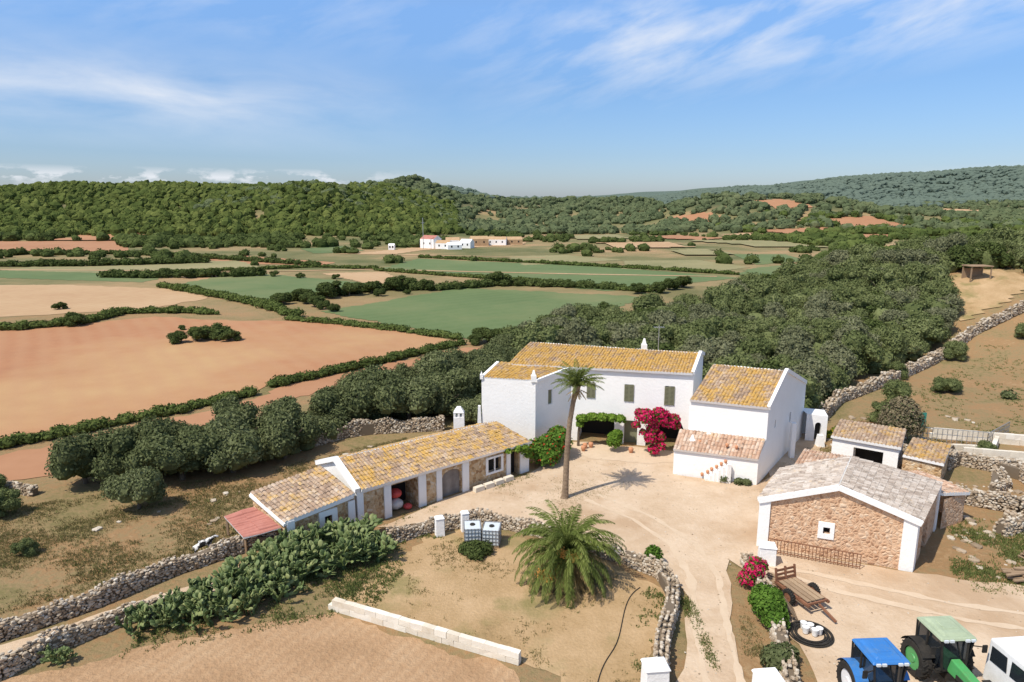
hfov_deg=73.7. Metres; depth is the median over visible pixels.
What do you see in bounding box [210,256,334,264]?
field
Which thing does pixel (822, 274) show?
olive tree
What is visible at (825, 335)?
olive tree
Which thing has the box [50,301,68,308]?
oak tree
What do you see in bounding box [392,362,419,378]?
olive tree
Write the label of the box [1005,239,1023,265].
olive tree
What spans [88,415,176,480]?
olive tree
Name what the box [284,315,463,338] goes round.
hedge
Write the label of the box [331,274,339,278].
oak tree
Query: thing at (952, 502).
shed
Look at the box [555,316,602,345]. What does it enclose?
olive tree
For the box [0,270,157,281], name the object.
field
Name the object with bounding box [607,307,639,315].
olive tree
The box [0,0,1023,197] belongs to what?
sky
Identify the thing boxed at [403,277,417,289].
oak tree
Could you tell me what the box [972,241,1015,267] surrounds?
oak tree
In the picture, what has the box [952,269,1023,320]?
clearing
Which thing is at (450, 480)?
door
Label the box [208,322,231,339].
oak tree
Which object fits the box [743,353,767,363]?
olive tree
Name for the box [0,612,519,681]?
ploughed plot
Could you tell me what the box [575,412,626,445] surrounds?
grape pergola
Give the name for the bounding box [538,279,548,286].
oak tree
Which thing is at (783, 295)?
olive tree
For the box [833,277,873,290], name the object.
olive tree
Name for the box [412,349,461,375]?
olive tree
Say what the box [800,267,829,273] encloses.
olive tree
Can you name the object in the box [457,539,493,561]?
shrub
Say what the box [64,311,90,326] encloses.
oak tree
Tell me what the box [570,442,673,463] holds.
patio
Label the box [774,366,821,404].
olive tree
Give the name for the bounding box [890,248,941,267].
olive tree
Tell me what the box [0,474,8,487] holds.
olive tree
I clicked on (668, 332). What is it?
olive tree
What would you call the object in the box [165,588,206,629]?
prickly pear
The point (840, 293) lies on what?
olive tree
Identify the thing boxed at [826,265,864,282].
olive tree
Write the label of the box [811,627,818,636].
bucket
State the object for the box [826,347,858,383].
olive tree
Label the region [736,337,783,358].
olive tree
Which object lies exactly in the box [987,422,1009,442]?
pen fence
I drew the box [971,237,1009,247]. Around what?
olive tree
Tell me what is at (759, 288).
olive tree
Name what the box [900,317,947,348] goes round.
olive tree
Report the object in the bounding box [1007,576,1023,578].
wood plank
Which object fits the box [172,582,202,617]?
prickly pear
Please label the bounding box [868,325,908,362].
olive tree
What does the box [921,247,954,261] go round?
olive tree
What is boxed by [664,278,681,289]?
oak tree
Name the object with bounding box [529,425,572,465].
flowering shrub
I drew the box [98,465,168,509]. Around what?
olive tree
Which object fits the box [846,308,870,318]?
olive tree
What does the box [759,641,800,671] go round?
shrub
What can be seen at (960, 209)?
field
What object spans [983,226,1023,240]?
olive tree
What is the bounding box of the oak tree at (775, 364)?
[755,359,792,369]
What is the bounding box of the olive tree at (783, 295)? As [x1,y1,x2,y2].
[763,293,787,299]
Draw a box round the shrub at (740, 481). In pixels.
[719,476,751,485]
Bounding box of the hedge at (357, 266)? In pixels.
[155,263,378,272]
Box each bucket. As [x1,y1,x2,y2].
[800,620,807,628]
[802,624,809,633]
[807,622,813,631]
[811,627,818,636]
[816,626,822,634]
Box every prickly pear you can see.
[37,643,77,665]
[114,601,156,638]
[148,588,181,627]
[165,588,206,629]
[172,574,212,616]
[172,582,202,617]
[191,586,241,627]
[205,565,244,601]
[211,564,254,593]
[218,585,267,616]
[222,555,255,571]
[223,555,276,589]
[229,566,267,606]
[243,538,270,561]
[248,555,311,587]
[253,544,295,587]
[257,539,308,579]
[259,567,307,602]
[267,553,320,586]
[268,529,307,560]
[273,526,320,544]
[284,531,327,561]
[288,522,335,551]
[288,539,336,581]
[302,537,365,570]
[307,517,350,554]
[323,517,372,561]
[327,519,374,547]
[342,529,379,562]
[348,512,387,554]
[355,530,397,562]
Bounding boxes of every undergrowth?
[200,389,481,467]
[520,244,1023,400]
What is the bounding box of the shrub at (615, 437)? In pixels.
[606,429,622,448]
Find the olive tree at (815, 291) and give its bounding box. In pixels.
[808,287,828,296]
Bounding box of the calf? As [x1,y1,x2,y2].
[193,535,217,552]
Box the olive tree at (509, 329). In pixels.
[500,325,524,336]
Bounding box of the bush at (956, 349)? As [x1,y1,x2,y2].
[942,340,969,360]
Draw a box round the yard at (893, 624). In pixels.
[379,433,1023,681]
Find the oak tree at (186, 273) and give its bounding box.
[179,268,194,277]
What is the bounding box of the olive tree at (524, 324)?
[515,320,533,329]
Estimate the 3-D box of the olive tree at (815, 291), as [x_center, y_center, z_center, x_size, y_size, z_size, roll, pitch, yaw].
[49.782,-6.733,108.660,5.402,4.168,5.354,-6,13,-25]
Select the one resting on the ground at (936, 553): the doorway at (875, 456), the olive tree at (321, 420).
the olive tree at (321, 420)
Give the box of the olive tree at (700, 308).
[688,302,714,315]
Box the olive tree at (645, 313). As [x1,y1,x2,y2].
[639,308,670,317]
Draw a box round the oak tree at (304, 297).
[297,292,314,303]
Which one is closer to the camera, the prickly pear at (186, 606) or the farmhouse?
the prickly pear at (186, 606)
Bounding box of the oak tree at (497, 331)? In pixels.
[492,328,504,335]
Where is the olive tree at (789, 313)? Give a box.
[784,309,798,317]
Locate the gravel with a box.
[404,451,1023,681]
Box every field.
[0,241,127,251]
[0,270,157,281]
[0,285,206,316]
[0,316,445,437]
[0,347,480,480]
[8,260,257,272]
[54,233,143,239]
[183,274,356,298]
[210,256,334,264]
[303,246,363,252]
[321,288,638,339]
[323,272,392,283]
[384,258,735,290]
[507,255,617,264]
[574,234,627,238]
[596,242,695,247]
[621,260,746,271]
[656,235,721,239]
[672,249,733,254]
[674,212,720,221]
[691,240,826,246]
[732,254,797,264]
[740,264,795,274]
[756,199,811,207]
[767,227,825,232]
[830,216,905,225]
[863,234,887,237]
[943,208,978,210]
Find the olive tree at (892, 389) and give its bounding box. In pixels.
[881,379,912,403]
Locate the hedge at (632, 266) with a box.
[418,254,739,274]
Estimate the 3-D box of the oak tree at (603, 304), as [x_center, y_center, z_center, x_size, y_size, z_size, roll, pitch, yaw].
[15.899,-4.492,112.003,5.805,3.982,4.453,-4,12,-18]
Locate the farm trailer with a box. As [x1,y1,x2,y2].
[774,564,836,622]
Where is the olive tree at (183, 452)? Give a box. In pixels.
[130,425,224,479]
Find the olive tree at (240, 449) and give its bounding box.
[199,411,264,473]
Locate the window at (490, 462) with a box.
[488,457,497,470]
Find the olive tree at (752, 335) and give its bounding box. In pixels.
[740,331,764,338]
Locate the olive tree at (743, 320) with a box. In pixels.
[719,315,747,323]
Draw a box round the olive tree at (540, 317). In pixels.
[535,313,569,322]
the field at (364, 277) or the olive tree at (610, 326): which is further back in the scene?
the field at (364, 277)
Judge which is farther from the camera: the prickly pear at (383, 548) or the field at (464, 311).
the field at (464, 311)
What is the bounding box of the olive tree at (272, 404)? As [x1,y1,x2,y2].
[258,395,300,415]
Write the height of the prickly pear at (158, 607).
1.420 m
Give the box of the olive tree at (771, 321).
[757,315,786,326]
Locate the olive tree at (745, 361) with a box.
[713,352,759,367]
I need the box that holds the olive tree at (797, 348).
[774,334,815,360]
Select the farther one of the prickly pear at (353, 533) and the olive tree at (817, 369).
the olive tree at (817, 369)
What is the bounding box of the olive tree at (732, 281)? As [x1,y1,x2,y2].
[726,278,747,285]
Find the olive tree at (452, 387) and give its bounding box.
[412,368,475,415]
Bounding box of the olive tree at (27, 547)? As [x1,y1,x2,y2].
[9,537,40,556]
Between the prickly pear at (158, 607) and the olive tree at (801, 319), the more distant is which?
the olive tree at (801, 319)
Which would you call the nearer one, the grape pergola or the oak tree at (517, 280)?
the grape pergola
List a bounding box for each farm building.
[388,243,394,249]
[420,235,440,248]
[435,240,450,248]
[446,237,459,241]
[446,242,461,249]
[460,239,473,247]
[469,236,488,245]
[488,237,506,244]
[507,236,522,244]
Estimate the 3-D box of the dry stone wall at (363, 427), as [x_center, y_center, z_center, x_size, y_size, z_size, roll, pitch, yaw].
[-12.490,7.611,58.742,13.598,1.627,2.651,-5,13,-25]
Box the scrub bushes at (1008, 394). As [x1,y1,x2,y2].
[930,384,1018,399]
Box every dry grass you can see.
[0,437,407,614]
[406,440,831,681]
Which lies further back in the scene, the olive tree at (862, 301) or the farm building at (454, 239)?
the farm building at (454, 239)
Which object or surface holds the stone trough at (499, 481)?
on the yard at (893, 624)
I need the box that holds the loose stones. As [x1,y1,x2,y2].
[92,415,1023,578]
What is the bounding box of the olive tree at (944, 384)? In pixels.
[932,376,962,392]
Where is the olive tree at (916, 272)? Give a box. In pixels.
[900,261,954,287]
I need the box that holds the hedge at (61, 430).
[0,385,259,448]
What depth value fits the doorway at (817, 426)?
58.16 m
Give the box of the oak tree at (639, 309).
[636,307,655,312]
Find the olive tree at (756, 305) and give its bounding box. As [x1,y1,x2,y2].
[743,297,772,315]
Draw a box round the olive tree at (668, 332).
[637,321,682,343]
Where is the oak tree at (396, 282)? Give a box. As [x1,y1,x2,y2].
[384,275,405,289]
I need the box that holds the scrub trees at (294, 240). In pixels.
[0,229,448,247]
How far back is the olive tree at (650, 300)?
113.52 m
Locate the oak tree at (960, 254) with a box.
[947,244,982,268]
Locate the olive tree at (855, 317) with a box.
[837,315,864,322]
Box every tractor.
[836,637,921,681]
[900,616,991,681]
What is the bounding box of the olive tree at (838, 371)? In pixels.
[814,355,849,388]
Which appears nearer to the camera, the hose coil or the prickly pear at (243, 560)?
the hose coil
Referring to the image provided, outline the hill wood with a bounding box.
[433,165,1023,206]
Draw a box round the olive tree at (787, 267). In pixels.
[771,261,804,274]
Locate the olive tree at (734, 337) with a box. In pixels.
[720,330,748,346]
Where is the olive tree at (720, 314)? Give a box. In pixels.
[688,309,725,321]
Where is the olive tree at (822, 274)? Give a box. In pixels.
[808,268,828,278]
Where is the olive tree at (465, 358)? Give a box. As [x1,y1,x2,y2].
[445,347,484,369]
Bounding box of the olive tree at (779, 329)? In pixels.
[771,322,818,341]
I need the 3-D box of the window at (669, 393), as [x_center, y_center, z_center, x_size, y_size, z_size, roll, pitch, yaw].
[12.816,4.461,55.578,0.792,1.600,0.234,0,12,0]
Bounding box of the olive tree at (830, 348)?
[817,339,857,377]
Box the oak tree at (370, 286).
[364,280,381,292]
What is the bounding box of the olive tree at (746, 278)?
[736,272,762,283]
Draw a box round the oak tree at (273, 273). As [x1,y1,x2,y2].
[269,270,278,276]
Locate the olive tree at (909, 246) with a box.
[897,243,924,251]
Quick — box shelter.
[961,264,993,281]
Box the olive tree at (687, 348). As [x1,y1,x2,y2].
[677,345,694,351]
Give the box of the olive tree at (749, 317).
[735,314,756,320]
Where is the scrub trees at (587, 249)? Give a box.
[0,209,968,265]
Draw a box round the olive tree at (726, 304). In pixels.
[711,295,744,313]
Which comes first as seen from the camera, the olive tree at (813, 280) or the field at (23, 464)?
the field at (23, 464)
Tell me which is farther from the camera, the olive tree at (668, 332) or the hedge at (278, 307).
the hedge at (278, 307)
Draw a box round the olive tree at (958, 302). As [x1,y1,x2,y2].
[935,293,964,314]
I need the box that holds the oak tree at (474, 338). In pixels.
[467,333,484,344]
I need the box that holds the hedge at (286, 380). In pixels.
[265,338,466,386]
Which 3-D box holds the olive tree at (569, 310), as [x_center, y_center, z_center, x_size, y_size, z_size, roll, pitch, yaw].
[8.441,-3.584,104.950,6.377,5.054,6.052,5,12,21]
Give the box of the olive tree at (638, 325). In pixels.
[633,320,648,332]
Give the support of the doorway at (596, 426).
in the farmhouse
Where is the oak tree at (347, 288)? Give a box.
[337,282,363,295]
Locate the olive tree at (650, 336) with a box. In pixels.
[644,331,669,344]
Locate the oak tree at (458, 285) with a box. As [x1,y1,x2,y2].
[454,282,464,288]
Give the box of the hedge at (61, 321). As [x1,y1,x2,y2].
[0,304,219,330]
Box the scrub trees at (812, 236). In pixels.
[715,209,1023,249]
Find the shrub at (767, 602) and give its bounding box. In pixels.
[747,582,790,629]
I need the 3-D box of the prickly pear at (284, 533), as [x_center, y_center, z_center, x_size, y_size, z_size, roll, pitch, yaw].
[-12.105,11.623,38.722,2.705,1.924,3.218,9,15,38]
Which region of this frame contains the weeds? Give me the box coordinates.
[0,345,1023,671]
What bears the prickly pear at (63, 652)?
on the ground at (936, 553)
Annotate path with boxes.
[0,566,238,654]
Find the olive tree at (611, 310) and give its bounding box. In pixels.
[598,305,629,317]
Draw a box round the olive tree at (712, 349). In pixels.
[692,336,737,368]
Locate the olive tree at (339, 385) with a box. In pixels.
[332,370,354,391]
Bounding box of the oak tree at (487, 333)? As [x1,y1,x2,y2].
[472,326,496,341]
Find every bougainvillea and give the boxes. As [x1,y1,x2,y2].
[631,406,680,454]
[736,556,768,586]
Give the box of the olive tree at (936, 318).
[904,311,951,340]
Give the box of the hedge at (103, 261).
[0,255,210,266]
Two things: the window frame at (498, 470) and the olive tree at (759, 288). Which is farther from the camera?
the olive tree at (759, 288)
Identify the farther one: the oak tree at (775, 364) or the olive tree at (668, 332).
the olive tree at (668, 332)
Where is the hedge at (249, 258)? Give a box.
[0,249,321,264]
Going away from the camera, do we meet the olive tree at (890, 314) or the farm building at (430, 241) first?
the olive tree at (890, 314)
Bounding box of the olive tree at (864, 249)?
[847,243,889,256]
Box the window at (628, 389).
[624,384,633,401]
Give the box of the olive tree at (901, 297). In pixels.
[885,286,922,306]
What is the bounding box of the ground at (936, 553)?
[0,171,1023,681]
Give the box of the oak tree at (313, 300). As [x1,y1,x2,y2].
[306,295,326,306]
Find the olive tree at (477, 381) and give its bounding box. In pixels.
[452,368,481,398]
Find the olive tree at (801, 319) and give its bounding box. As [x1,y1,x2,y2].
[788,315,817,325]
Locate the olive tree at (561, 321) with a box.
[538,316,568,327]
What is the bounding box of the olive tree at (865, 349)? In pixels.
[839,329,887,375]
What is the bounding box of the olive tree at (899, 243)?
[893,239,905,249]
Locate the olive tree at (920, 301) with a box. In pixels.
[914,299,932,308]
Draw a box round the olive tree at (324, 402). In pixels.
[307,385,354,425]
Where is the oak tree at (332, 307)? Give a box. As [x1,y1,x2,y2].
[326,303,340,311]
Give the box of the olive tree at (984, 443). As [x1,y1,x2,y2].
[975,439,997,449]
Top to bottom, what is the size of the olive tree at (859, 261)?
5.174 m
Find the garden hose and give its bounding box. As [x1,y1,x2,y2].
[597,587,639,681]
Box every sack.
[391,488,401,497]
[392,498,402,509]
[403,503,411,509]
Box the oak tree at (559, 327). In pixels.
[543,324,564,331]
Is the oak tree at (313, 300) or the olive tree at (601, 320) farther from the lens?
the oak tree at (313, 300)
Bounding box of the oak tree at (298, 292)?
[292,288,316,296]
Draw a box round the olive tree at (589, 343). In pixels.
[571,341,600,345]
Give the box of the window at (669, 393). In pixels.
[664,386,674,405]
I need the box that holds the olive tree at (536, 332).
[510,322,558,350]
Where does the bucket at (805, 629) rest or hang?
on the yard at (893, 624)
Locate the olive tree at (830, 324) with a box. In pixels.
[811,317,855,334]
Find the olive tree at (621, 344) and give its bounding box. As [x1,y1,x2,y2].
[615,338,632,347]
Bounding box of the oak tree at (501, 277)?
[485,271,511,286]
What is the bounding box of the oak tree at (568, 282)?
[562,279,575,287]
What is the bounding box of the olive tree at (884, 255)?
[871,249,896,263]
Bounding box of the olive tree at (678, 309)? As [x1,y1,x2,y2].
[665,302,694,316]
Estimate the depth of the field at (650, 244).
311.05 m
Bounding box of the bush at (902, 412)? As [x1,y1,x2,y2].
[874,395,926,437]
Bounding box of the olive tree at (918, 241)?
[902,237,939,245]
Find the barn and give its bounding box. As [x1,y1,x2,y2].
[756,456,942,571]
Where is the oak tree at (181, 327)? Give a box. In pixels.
[178,325,185,329]
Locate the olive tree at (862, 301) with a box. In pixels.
[853,292,897,310]
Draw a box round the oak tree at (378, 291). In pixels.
[373,288,385,295]
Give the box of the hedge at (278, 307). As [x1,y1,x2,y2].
[156,281,306,315]
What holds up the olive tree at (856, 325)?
on the ground at (936, 553)
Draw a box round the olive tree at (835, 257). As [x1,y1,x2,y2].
[827,249,851,266]
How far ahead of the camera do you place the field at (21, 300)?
142.32 m
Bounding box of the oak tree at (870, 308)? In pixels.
[864,305,887,318]
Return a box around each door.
[442,469,459,496]
[624,420,636,442]
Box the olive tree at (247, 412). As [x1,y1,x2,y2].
[222,401,265,429]
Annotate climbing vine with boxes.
[504,444,532,457]
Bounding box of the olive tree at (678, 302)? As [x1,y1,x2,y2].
[663,301,686,307]
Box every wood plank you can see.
[1002,570,1023,572]
[1006,572,1023,576]
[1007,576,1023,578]
[1013,567,1023,569]
[1013,579,1023,581]
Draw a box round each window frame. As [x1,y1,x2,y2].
[319,511,324,527]
[324,509,331,516]
[332,507,337,522]
[486,458,488,475]
[488,454,500,459]
[489,469,500,474]
[501,453,503,470]
[817,521,823,537]
[822,533,829,539]
[823,522,830,527]
[829,523,834,539]
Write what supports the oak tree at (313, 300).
on the ground at (936, 553)
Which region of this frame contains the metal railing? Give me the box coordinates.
[770,538,861,568]
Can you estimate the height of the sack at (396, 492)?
0.640 m
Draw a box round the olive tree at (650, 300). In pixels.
[630,292,665,309]
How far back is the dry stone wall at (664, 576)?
35.58 m
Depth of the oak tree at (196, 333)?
98.70 m
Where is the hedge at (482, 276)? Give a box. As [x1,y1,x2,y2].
[374,267,662,292]
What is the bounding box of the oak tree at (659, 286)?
[649,281,667,291]
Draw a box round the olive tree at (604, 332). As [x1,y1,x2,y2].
[585,324,610,346]
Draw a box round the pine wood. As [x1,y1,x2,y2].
[0,179,463,236]
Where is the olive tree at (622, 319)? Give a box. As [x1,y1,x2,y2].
[610,314,649,326]
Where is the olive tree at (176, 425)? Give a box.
[159,417,205,435]
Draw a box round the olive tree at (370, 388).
[338,363,407,420]
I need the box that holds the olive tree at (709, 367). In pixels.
[702,361,743,378]
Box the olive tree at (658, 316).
[647,309,688,324]
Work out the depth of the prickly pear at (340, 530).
39.11 m
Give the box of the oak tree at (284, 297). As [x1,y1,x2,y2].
[271,292,291,304]
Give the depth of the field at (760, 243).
325.95 m
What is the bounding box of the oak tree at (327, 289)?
[315,280,341,297]
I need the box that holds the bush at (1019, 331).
[1013,322,1023,337]
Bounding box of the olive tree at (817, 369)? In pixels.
[790,356,833,400]
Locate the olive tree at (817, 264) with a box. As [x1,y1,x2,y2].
[804,259,831,269]
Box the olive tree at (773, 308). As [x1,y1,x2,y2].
[762,302,788,319]
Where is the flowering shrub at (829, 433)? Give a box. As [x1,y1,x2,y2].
[826,425,835,438]
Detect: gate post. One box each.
[434,515,444,536]
[460,510,469,532]
[640,657,670,681]
[751,667,784,681]
[757,541,777,566]
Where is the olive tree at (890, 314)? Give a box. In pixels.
[878,308,909,329]
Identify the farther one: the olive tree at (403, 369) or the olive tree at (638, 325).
the olive tree at (638, 325)
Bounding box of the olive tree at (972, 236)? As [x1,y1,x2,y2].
[965,233,981,240]
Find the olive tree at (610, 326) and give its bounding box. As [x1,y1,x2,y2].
[604,321,619,333]
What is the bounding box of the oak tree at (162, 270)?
[159,268,172,276]
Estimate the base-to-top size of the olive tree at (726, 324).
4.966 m
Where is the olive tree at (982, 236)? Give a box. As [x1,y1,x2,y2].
[977,228,993,237]
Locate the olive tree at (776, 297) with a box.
[769,293,801,310]
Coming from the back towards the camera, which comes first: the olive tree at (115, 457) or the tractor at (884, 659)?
the olive tree at (115, 457)
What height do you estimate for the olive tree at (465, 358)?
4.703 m
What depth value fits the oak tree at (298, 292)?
137.51 m
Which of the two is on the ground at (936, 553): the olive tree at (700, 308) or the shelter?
the olive tree at (700, 308)
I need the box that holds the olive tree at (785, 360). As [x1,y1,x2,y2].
[768,354,803,367]
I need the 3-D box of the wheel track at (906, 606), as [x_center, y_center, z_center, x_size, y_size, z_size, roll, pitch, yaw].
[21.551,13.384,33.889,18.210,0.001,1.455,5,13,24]
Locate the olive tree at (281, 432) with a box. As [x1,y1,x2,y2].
[254,401,320,460]
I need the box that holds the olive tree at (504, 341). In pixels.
[479,334,515,351]
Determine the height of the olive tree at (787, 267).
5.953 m
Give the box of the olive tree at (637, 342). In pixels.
[624,335,662,349]
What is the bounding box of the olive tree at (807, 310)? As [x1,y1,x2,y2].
[801,305,826,315]
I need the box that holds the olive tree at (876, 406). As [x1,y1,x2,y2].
[866,401,890,422]
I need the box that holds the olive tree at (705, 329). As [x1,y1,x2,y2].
[672,319,720,344]
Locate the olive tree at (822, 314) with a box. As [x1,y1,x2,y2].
[804,308,835,320]
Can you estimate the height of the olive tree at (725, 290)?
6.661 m
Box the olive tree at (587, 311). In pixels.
[571,303,600,320]
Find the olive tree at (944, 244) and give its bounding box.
[921,231,968,252]
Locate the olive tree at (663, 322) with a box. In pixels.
[650,318,674,325]
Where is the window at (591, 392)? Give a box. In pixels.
[587,382,594,397]
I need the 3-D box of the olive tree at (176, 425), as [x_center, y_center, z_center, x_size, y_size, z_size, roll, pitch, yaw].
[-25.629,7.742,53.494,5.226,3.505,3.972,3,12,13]
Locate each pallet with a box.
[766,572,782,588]
[783,595,797,620]
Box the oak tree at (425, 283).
[417,279,434,289]
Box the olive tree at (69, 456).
[44,431,97,483]
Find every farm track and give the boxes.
[0,269,716,276]
[346,242,525,253]
[401,254,545,257]
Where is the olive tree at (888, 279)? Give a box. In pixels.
[865,265,908,293]
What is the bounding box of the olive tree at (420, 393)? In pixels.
[392,375,441,419]
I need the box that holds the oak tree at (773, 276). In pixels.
[760,273,781,279]
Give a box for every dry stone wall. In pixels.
[0,530,279,642]
[0,592,164,680]
[4,480,38,496]
[300,415,444,450]
[386,507,523,542]
[518,517,680,680]
[738,552,800,681]
[815,376,886,418]
[879,300,1023,382]
[902,443,954,456]
[947,449,1023,513]
[960,456,1023,466]
[987,466,1012,492]
[992,514,1023,536]
[1002,510,1020,518]
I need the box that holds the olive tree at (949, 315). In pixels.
[922,306,959,330]
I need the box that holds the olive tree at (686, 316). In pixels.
[676,312,690,319]
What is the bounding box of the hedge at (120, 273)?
[96,268,266,277]
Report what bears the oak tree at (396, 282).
on the ground at (936, 553)
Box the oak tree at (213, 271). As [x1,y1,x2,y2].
[205,267,220,276]
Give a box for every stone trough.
[473,484,484,492]
[483,481,494,489]
[493,478,504,485]
[503,474,513,482]
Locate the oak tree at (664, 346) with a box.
[655,342,675,350]
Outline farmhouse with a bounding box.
[477,325,827,484]
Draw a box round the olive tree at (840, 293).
[825,285,871,302]
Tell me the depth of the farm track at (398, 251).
279.24 m
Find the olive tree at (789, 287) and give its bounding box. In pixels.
[777,281,808,295]
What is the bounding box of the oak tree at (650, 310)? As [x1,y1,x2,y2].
[642,308,656,312]
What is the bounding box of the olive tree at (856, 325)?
[832,319,882,347]
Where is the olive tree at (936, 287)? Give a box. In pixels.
[916,279,961,299]
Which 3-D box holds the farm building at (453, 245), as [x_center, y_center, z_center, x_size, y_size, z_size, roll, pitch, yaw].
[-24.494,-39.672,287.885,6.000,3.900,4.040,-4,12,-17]
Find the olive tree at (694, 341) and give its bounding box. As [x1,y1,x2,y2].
[683,334,708,349]
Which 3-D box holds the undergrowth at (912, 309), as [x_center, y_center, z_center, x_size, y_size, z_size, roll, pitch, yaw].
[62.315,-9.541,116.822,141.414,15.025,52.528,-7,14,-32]
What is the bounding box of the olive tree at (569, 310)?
[549,303,576,316]
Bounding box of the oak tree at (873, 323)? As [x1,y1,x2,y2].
[858,318,885,331]
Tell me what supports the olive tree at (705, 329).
on the ground at (936, 553)
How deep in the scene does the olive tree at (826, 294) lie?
104.20 m
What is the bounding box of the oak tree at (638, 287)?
[630,283,646,293]
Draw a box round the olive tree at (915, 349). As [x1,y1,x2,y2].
[903,333,929,360]
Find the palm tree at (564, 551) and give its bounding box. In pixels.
[508,499,626,608]
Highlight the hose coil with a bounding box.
[788,620,833,647]
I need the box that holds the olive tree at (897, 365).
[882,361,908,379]
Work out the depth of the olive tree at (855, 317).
92.59 m
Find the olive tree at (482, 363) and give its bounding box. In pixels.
[466,354,505,391]
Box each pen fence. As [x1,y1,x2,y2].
[920,427,988,444]
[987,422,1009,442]
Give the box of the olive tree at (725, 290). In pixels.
[702,282,750,304]
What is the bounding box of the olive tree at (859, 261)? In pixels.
[838,254,886,270]
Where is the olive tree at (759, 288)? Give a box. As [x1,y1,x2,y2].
[746,277,783,300]
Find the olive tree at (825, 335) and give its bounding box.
[815,328,837,343]
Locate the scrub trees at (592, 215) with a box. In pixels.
[193,174,1023,234]
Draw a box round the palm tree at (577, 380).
[551,359,604,498]
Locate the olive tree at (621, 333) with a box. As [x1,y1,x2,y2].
[608,323,645,345]
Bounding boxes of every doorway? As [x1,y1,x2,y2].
[391,482,405,499]
[511,451,513,472]
[582,420,613,433]
[646,422,682,438]
[814,423,819,438]
[855,448,883,463]
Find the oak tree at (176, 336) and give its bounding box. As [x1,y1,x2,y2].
[166,330,188,344]
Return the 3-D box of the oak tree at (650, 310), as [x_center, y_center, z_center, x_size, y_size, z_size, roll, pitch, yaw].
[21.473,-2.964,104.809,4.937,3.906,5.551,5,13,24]
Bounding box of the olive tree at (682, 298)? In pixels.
[673,293,700,305]
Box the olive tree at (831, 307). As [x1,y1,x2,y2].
[807,295,853,318]
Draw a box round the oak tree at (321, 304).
[316,300,329,308]
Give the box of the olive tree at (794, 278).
[776,272,809,286]
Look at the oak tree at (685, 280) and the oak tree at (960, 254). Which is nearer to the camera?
the oak tree at (960, 254)
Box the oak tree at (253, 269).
[249,266,266,274]
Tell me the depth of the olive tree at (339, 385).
65.70 m
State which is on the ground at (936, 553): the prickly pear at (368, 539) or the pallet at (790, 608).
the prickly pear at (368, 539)
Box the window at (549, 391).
[548,390,550,403]
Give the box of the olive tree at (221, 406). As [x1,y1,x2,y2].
[209,394,241,420]
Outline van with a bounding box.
[982,636,1023,681]
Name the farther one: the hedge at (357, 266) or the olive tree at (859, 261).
the hedge at (357, 266)
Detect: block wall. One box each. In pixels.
[328,597,520,665]
[929,427,1023,445]
[953,444,977,450]
[962,447,1023,461]
[992,436,998,447]
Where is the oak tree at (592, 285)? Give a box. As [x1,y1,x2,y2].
[588,283,597,287]
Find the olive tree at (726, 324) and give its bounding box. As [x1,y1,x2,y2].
[707,315,741,334]
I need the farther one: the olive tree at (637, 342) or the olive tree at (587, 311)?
the olive tree at (587, 311)
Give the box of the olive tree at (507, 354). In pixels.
[483,344,519,361]
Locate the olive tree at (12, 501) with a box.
[0,487,23,516]
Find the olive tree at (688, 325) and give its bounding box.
[676,318,715,335]
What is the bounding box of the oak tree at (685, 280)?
[676,276,692,287]
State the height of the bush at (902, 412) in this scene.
4.144 m
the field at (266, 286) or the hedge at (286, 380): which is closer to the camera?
the hedge at (286, 380)
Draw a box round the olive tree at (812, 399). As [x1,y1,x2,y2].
[799,374,824,408]
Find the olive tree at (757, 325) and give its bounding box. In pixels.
[734,319,771,332]
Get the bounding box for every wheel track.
[584,499,710,681]
[597,494,745,681]
[766,568,1023,629]
[768,565,1023,614]
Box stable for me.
[224,421,531,552]
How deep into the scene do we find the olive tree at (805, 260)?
142.35 m
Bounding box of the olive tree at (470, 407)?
[452,393,481,423]
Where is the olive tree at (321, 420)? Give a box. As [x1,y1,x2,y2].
[295,410,331,445]
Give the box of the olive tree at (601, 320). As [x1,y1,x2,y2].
[590,311,625,325]
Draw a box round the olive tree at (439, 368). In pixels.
[419,361,449,378]
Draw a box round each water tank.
[464,519,481,541]
[482,521,501,548]
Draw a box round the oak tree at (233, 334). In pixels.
[218,329,241,340]
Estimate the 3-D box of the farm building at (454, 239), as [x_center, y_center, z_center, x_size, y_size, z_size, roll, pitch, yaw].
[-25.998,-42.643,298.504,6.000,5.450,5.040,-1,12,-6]
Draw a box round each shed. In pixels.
[794,449,851,464]
[831,419,905,468]
[902,437,950,478]
[906,470,969,528]
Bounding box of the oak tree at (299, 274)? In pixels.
[295,272,305,277]
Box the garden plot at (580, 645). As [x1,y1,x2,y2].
[327,529,664,681]
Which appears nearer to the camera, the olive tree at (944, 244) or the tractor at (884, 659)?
the tractor at (884, 659)
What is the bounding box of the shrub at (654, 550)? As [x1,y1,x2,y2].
[644,544,663,562]
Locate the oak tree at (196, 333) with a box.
[186,325,211,340]
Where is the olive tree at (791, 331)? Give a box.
[778,325,815,344]
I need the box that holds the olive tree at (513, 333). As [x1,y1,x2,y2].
[510,331,523,344]
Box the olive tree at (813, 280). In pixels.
[805,276,831,288]
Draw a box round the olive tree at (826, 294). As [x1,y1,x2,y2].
[802,289,834,310]
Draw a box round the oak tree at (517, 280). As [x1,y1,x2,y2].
[513,277,524,283]
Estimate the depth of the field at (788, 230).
422.55 m
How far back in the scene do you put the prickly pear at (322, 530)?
38.77 m
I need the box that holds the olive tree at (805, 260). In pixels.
[794,256,818,267]
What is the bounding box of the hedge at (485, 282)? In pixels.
[267,277,649,302]
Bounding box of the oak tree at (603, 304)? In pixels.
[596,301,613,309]

